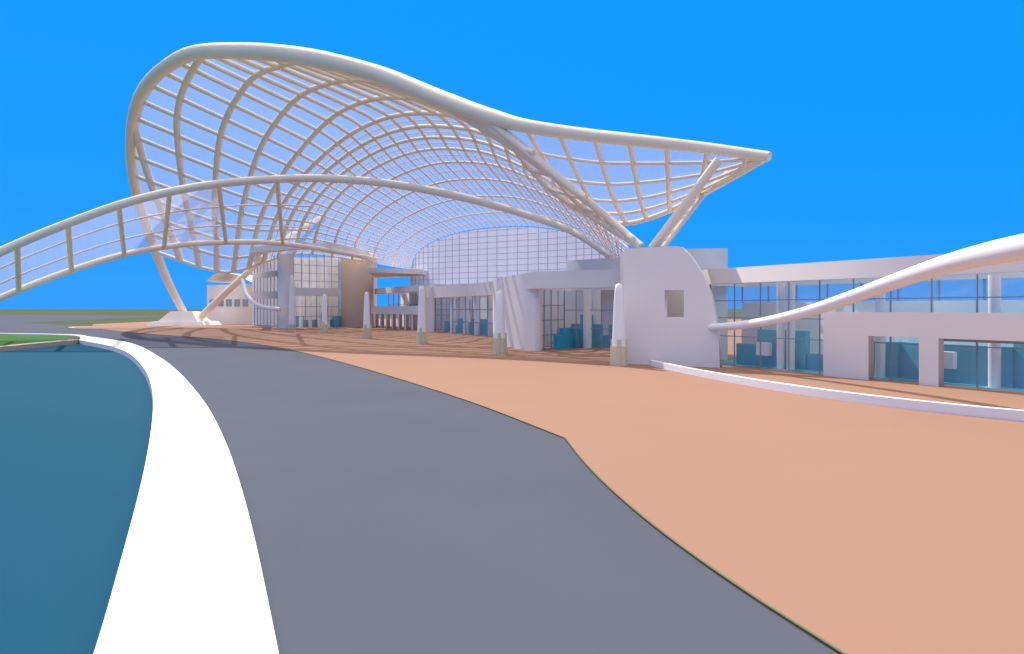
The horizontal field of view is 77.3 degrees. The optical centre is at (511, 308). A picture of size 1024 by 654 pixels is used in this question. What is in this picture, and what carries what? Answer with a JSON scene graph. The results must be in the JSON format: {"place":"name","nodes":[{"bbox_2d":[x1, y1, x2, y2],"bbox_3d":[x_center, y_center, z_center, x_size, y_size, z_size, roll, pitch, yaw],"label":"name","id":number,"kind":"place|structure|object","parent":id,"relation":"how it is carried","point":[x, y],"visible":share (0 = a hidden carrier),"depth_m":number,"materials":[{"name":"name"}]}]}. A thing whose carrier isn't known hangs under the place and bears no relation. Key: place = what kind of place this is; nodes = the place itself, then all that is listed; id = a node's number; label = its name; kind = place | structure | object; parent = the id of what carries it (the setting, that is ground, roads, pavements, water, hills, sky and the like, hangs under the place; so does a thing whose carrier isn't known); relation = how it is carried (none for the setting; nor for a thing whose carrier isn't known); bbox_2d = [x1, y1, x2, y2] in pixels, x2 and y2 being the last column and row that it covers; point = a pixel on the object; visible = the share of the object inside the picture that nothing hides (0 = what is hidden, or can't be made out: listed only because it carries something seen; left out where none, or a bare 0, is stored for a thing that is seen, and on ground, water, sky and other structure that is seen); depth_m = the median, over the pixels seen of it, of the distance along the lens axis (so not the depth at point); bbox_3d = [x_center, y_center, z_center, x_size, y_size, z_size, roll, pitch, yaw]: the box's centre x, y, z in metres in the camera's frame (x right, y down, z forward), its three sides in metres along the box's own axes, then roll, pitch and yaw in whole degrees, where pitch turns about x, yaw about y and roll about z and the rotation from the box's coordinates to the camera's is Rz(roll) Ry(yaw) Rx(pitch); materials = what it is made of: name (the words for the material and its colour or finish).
{"place":"outdoors","nodes":[
{"label":"outdoors","id":0,"kind":"place"},
{"bbox_2d":[0,334,69,345],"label":"lawn","id":1,"kind":"structure","parent":0,"point":[8,339],"depth_m":105.58,"materials":[{"name":"green plant"}]},
{"bbox_2d":[0,333,87,337],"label":"lawn kerb","id":2,"kind":"structure","parent":1,"relation":"on","point":[81,336],"depth_m":119.98,"materials":[{"name":"concrete"}]},
{"bbox_2d":[0,344,152,653],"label":"water","id":3,"kind":"structure","parent":0,"point":[75,425],"depth_m":19.71,"materials":[{"name":"blue liquid"}]},
{"bbox_2d":[74,324,271,328],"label":"traffic island pavement","id":4,"kind":"structure","parent":0,"point":[154,327],"depth_m":171.53,"materials":[{"name":"concrete"}]},
{"bbox_2d":[79,336,278,653],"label":"promenade walkway","id":5,"kind":"structure","parent":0,"point":[189,579],"depth_m":12.91,"materials":[{"name":"concrete"}]},
{"bbox_2d":[0,309,741,339],"bbox_3d":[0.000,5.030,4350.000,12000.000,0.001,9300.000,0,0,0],"label":"ground","id":6,"kind":"structure","parent":0,"point":[161,313],"depth_m":650.79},
{"bbox_2d":[0,340,78,351],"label":"pond kerb","id":7,"kind":"structure","parent":6,"relation":"on","point":[5,348],"depth_m":88.26,"materials":[{"name":"stone"}]},
{"bbox_2d":[0,174,613,301],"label":"arched walkway canopy","id":8,"kind":"object","parent":6,"relation":"on","point":[17,245],"visible":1,"depth_m":100.11,"materials":[{"name":"white metal"}]},
{"bbox_2d":[369,268,426,277],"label":"roof slab","id":9,"kind":"structure","parent":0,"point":[384,273],"depth_m":156.39,"materials":[{"name":"white concrete"}]},
{"bbox_2d":[410,295,418,326],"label":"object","id":10,"kind":"structure","parent":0,"point":[412,299],"depth_m":169.04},
{"bbox_2d":[0,314,836,653],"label":"road","id":11,"kind":"structure","parent":0,"point":[388,514],"depth_m":14.45,"materials":[{"name":"grey asphalt"}]},
{"bbox_2d":[103,329,846,653],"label":"plaza kerb","id":12,"kind":"structure","parent":11,"relation":"on","point":[795,623],"depth_m":13.23,"materials":[{"name":"grey concrete"}]},
{"bbox_2d":[427,281,492,298],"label":"central hall roof","id":13,"kind":"structure","parent":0,"point":[483,289],"depth_m":121.77,"materials":[{"name":"white paint"}]},
{"bbox_2d":[435,296,492,335],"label":"central hall mullions","id":14,"kind":"object","parent":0,"point":[472,309],"visible":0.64,"depth_m":123.48,"materials":[{"name":"grey metal"}]},
{"bbox_2d":[469,298,486,321],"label":"central hall back wall","id":15,"kind":"structure","parent":0,"point":[483,305],"depth_m":139.27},
{"bbox_2d":[0,0,1023,308],"label":"sky","id":16,"kind":"structure","parent":0,"point":[890,128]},
{"bbox_2d":[410,227,617,294],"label":"gable glass wall","id":17,"kind":"structure","parent":0,"point":[486,267],"depth_m":152.22,"materials":[{"name":"clear glass"}]},
{"bbox_2d":[92,319,1023,653],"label":"plaza pavement","id":18,"kind":"structure","parent":0,"point":[856,527],"depth_m":19.64,"materials":[{"name":"ceramic"}]},
{"bbox_2d":[68,325,275,328],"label":"traffic island","id":19,"kind":"structure","parent":18,"relation":"on","point":[165,328],"depth_m":157.40,"materials":[{"name":"stone"}]},
{"bbox_2d":[125,42,771,325],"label":"lattice canopy","id":20,"kind":"object","parent":19,"relation":"on","point":[330,70],"visible":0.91,"depth_m":124.23,"materials":[{"name":"white metal"}]},
{"bbox_2d":[207,284,251,323],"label":"pavilion body","id":21,"kind":"structure","parent":18,"relation":"on","point":[233,314],"depth_m":200.03,"materials":[{"name":"white paint"}]},
{"bbox_2d":[209,299,247,305],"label":"pavilion windows","id":22,"kind":"structure","parent":21,"relation":"in","point":[236,302],"depth_m":199.86,"materials":[{"name":"glass"}]},
{"bbox_2d":[206,273,251,282],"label":"pavilion roof","id":23,"kind":"structure","parent":21,"relation":"on","point":[225,278],"depth_m":206.93,"materials":[{"name":"white concrete"}]},
{"bbox_2d":[254,255,277,327],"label":"hall side mullions","id":24,"kind":"object","parent":18,"relation":"on","point":[257,308],"visible":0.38,"depth_m":169.70,"materials":[{"name":"white metal"}]},
{"bbox_2d":[252,270,277,278],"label":"hall side upper band","id":25,"kind":"object","parent":24,"relation":"attached to","point":[265,274],"visible":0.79,"depth_m":168.38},
{"bbox_2d":[278,254,293,328],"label":"hall pier","id":26,"kind":"structure","parent":18,"relation":"on","point":[285,267],"depth_m":159.00,"materials":[{"name":"grey concrete"}]},
{"bbox_2d":[252,260,339,325],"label":"hall back wall","id":27,"kind":"structure","parent":18,"relation":"on","point":[333,302],"depth_m":181.64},
{"bbox_2d":[241,278,280,310],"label":"tube","id":28,"kind":"object","parent":27,"relation":"on","point":[251,299],"visible":1,"depth_m":157.88,"materials":[{"name":"white paint"}]},
{"bbox_2d":[248,291,277,298],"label":"hall side balcony","id":29,"kind":"structure","parent":27,"relation":"attached to","point":[265,295],"depth_m":167.31,"materials":[{"name":"white concrete"}]},
{"bbox_2d":[251,243,375,260],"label":"hall roof","id":30,"kind":"structure","parent":27,"relation":"on","point":[256,251],"depth_m":153.92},
{"bbox_2d":[295,287,338,295],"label":"hall balcony","id":31,"kind":"structure","parent":27,"relation":"attached to","point":[316,291],"depth_m":160.68,"materials":[{"name":"white concrete"}]},
{"bbox_2d":[293,253,338,287],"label":"hall upper mullions","id":32,"kind":"object","parent":31,"relation":"on","point":[316,273],"visible":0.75,"depth_m":163.93,"materials":[{"name":"grey metal"}]},
{"bbox_2d":[299,260,329,326],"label":"hall columns","id":33,"kind":"structure","parent":18,"relation":"on","point":[318,298],"depth_m":170.65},
{"bbox_2d":[295,296,338,327],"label":"hall lower mullions","id":34,"kind":"object","parent":18,"relation":"on","point":[305,306],"visible":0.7,"depth_m":165.43,"materials":[{"name":"grey metal"}]},
{"bbox_2d":[295,312,340,326],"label":"hall teal partitions","id":35,"kind":"object","parent":18,"relation":"on","point":[334,322],"visible":0.44,"depth_m":171.50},
{"bbox_2d":[321,324,327,332],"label":"stone socket","id":36,"kind":"object","parent":18,"relation":"on","point":[325,328],"visible":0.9,"depth_m":132.26,"materials":[{"name":"beige stone"}]},
{"bbox_2d":[322,294,326,323],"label":"shaft","id":37,"kind":"object","parent":36,"relation":"on","point":[324,309],"visible":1,"depth_m":132.41,"materials":[{"name":"white paint"}]},
{"bbox_2d":[340,258,375,326],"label":"tan tower","id":38,"kind":"structure","parent":18,"relation":"on","point":[357,280],"depth_m":173.85,"materials":[{"name":"beige concrete"}]},
{"bbox_2d":[364,324,366,337],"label":"socket fin","id":39,"kind":"object","parent":18,"relation":"on","point":[365,326],"visible":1,"depth_m":108.23,"materials":[{"name":"white concrete"}]},
{"bbox_2d":[362,328,370,337],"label":"stone socket","id":40,"kind":"object","parent":18,"relation":"on","point":[368,332],"visible":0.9,"depth_m":108.39,"materials":[{"name":"beige stone"}]},
{"bbox_2d":[363,292,369,327],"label":"shaft","id":41,"kind":"object","parent":40,"relation":"on","point":[366,318],"visible":0.97,"depth_m":108.58,"materials":[{"name":"white paint"}]},
{"bbox_2d":[371,306,417,329],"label":"arcade","id":42,"kind":"object","parent":18,"relation":"on","point":[407,311],"visible":0.8,"depth_m":159.42},
{"bbox_2d":[388,293,449,327],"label":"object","id":43,"kind":"object","parent":18,"relation":"on","point":[409,304],"visible":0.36,"depth_m":164.52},
{"bbox_2d":[375,284,451,293],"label":"arcade roof","id":44,"kind":"structure","parent":43,"relation":"on","point":[402,289],"depth_m":158.34,"materials":[{"name":"white concrete"}]},
{"bbox_2d":[419,328,421,343],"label":"socket fin","id":45,"kind":"object","parent":18,"relation":"on","point":[420,335],"visible":0.93,"depth_m":89.70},
{"bbox_2d":[416,332,426,343],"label":"stone socket","id":46,"kind":"object","parent":18,"relation":"on","point":[424,337],"visible":0.75,"depth_m":89.93,"materials":[{"name":"beige stone"}]},
{"bbox_2d":[417,286,425,331],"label":"shaft","id":47,"kind":"object","parent":46,"relation":"on","point":[421,314],"visible":0.95,"depth_m":90.02,"materials":[{"name":"white paint"}]},
{"bbox_2d":[424,287,434,331],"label":"hall end piers","id":48,"kind":"structure","parent":18,"relation":"on","point":[430,311],"depth_m":135.40,"materials":[{"name":"white concrete"}]},
{"bbox_2d":[401,294,462,328],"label":"arcade back wall","id":49,"kind":"structure","parent":18,"relation":"on","point":[440,316],"depth_m":155.83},
{"bbox_2d":[497,333,500,353],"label":"socket fin","id":50,"kind":"object","parent":18,"relation":"on","point":[499,342],"visible":0.93,"depth_m":70.08,"materials":[{"name":"grey concrete"}]},
{"bbox_2d":[493,338,506,353],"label":"stone socket","id":51,"kind":"object","parent":18,"relation":"on","point":[503,345],"visible":0.75,"depth_m":70.31,"materials":[{"name":"beige stone"}]},
{"bbox_2d":[495,290,504,337],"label":"shaft","id":52,"kind":"object","parent":51,"relation":"on","point":[499,321],"visible":0.95,"depth_m":70.43,"materials":[{"name":"white paint"}]},
{"bbox_2d":[410,227,599,294],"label":"gable mullions","id":53,"kind":"object","parent":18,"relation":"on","point":[477,260],"visible":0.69,"depth_m":152.93,"materials":[{"name":"grey metal"}]},
{"bbox_2d":[493,273,541,350],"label":"curved wall","id":54,"kind":"structure","parent":18,"relation":"on","point":[523,314],"depth_m":77.73,"materials":[{"name":"white paint"}]},
{"bbox_2d":[450,289,600,347],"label":"hall columns","id":55,"kind":"structure","parent":18,"relation":"on","point":[587,318],"depth_m":83.48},
{"bbox_2d":[445,315,612,349],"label":"hall teal partitions","id":56,"kind":"object","parent":18,"relation":"on","point":[565,338],"visible":0.45,"depth_m":81.95,"materials":[{"name":"teal glass"}]},
{"bbox_2d":[542,289,564,349],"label":"corner box mullions","id":57,"kind":"object","parent":18,"relation":"on","point":[557,319],"visible":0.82,"depth_m":79.00,"materials":[{"name":"grey metal"}]},
{"bbox_2d":[550,292,613,341],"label":"entrance back wall","id":58,"kind":"structure","parent":18,"relation":"on","point":[607,304],"depth_m":92.06,"materials":[{"name":"white paint"}]},
{"bbox_2d":[524,269,619,292],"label":"entrance roof","id":59,"kind":"structure","parent":58,"relation":"on","point":[555,281],"depth_m":71.61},
{"bbox_2d":[567,257,619,291],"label":"terrace block","id":60,"kind":"structure","parent":58,"relation":"on","point":[596,264],"depth_m":85.19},
{"bbox_2d":[563,290,614,348],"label":"entrance mullions","id":61,"kind":"object","parent":18,"relation":"on","point":[576,310],"visible":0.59,"depth_m":81.00,"materials":[{"name":"grey metal"}]},
{"bbox_2d":[610,346,627,365],"bbox_3d":[9.342,4.120,55.921,1.600,1.700,1.386,0,0,0],"label":"stone socket","id":62,"kind":"object","parent":18,"relation":"on","point":[614,354],"visible":0.75,"depth_m":55.40,"materials":[{"name":"beige stone"}]},
{"bbox_2d":[612,283,625,345],"bbox_3d":[9.342,0.784,55.921,1.215,5.971,1.215,0,0,0],"label":"shaft","id":63,"kind":"object","parent":62,"relation":"on","point":[618,332],"visible":0.94,"depth_m":55.52,"materials":[{"name":"white paint"}]},
{"bbox_2d":[617,339,621,365],"bbox_3d":[9.266,3.820,55.306,0.368,2.300,0.368,0,0,-38],"label":"socket fin","id":64,"kind":"object","parent":18,"relation":"on","point":[619,356],"visible":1,"depth_m":55.17,"materials":[{"name":"beige stone"}]},
{"bbox_2d":[620,252,623,293],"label":"pylon side wing","id":65,"kind":"structure","parent":18,"relation":"on","point":[622,268],"depth_m":59.10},
{"bbox_2d":[624,246,721,367],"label":"pylon wall","id":66,"kind":"structure","parent":18,"relation":"on","point":[652,277],"depth_m":55.81,"materials":[{"name":"white paint"}]},
{"bbox_2d":[707,233,1023,330],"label":"beam tube","id":67,"kind":"object","parent":66,"relation":"attached to","point":[1003,250],"visible":0.99,"depth_m":34.32,"materials":[{"name":"white paint"}]},
{"bbox_2d":[667,248,727,359],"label":"wall","id":68,"kind":"structure","parent":18,"relation":"on","point":[710,258],"depth_m":62.19,"materials":[{"name":"white paint"}]},
{"bbox_2d":[649,360,1023,421],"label":"retaining wall","id":69,"kind":"structure","parent":18,"relation":"on","point":[965,410],"depth_m":33.53,"materials":[{"name":"white paint"}]},
{"bbox_2d":[710,274,1023,387],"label":"wing mullions","id":70,"kind":"object","parent":18,"relation":"on","point":[890,298],"visible":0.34,"depth_m":45.06,"materials":[{"name":"grey metal"}]},
{"bbox_2d":[756,342,956,368],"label":"wing counters","id":71,"kind":"object","parent":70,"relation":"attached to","point":[950,360],"visible":0.52,"depth_m":42.13,"materials":[{"name":"white"}]},
{"bbox_2d":[722,360,1023,391],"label":"wing floor finish","id":72,"kind":"object","parent":18,"relation":"on","point":[727,362],"visible":0.08,"depth_m":45.11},
{"bbox_2d":[736,329,1023,388],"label":"wing teal partitions","id":73,"kind":"object","parent":72,"relation":"on","point":[905,360],"visible":0.37,"depth_m":45.00,"materials":[{"name":"teal glass"}]},
{"bbox_2d":[777,275,1000,387],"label":"wing columns","id":74,"kind":"structure","parent":72,"relation":"on","point":[994,354],"depth_m":45.64,"materials":[{"name":"white paint"}]},
{"bbox_2d":[742,300,1023,353],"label":"wing back wall","id":75,"kind":"structure","parent":18,"relation":"on","point":[750,310],"depth_m":53.08,"materials":[{"name":"white paint"}]},
{"bbox_2d":[741,279,985,302],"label":"wing clerestory mullions","id":76,"kind":"object","parent":75,"relation":"on","point":[984,287],"visible":0.85,"depth_m":53.76,"materials":[{"name":"white metal"}]},
{"bbox_2d":[823,312,1023,386],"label":"wing portico","id":77,"kind":"structure","parent":18,"relation":"on","point":[848,344],"depth_m":42.18,"materials":[{"name":"white paint"}]},
{"bbox_2d":[944,339,1023,343],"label":"portico lintel","id":78,"kind":"structure","parent":77,"relation":"attached to","point":[988,341],"depth_m":39.11,"materials":[{"name":"white paint"}]},
{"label":"stone socket","id":79,"kind":"object","parent":18,"relation":"on","visible":0},
{"bbox_2d":[289,275,295,324],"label":"shaft","id":80,"kind":"object","parent":79,"relation":"on","point":[292,303],"visible":1,"depth_m":151.25,"materials":[{"name":"white paint"}]},
{"bbox_2d":[702,254,1023,286],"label":"wing roof","id":81,"kind":"structure","parent":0,"point":[848,271],"depth_m":47.45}
]}

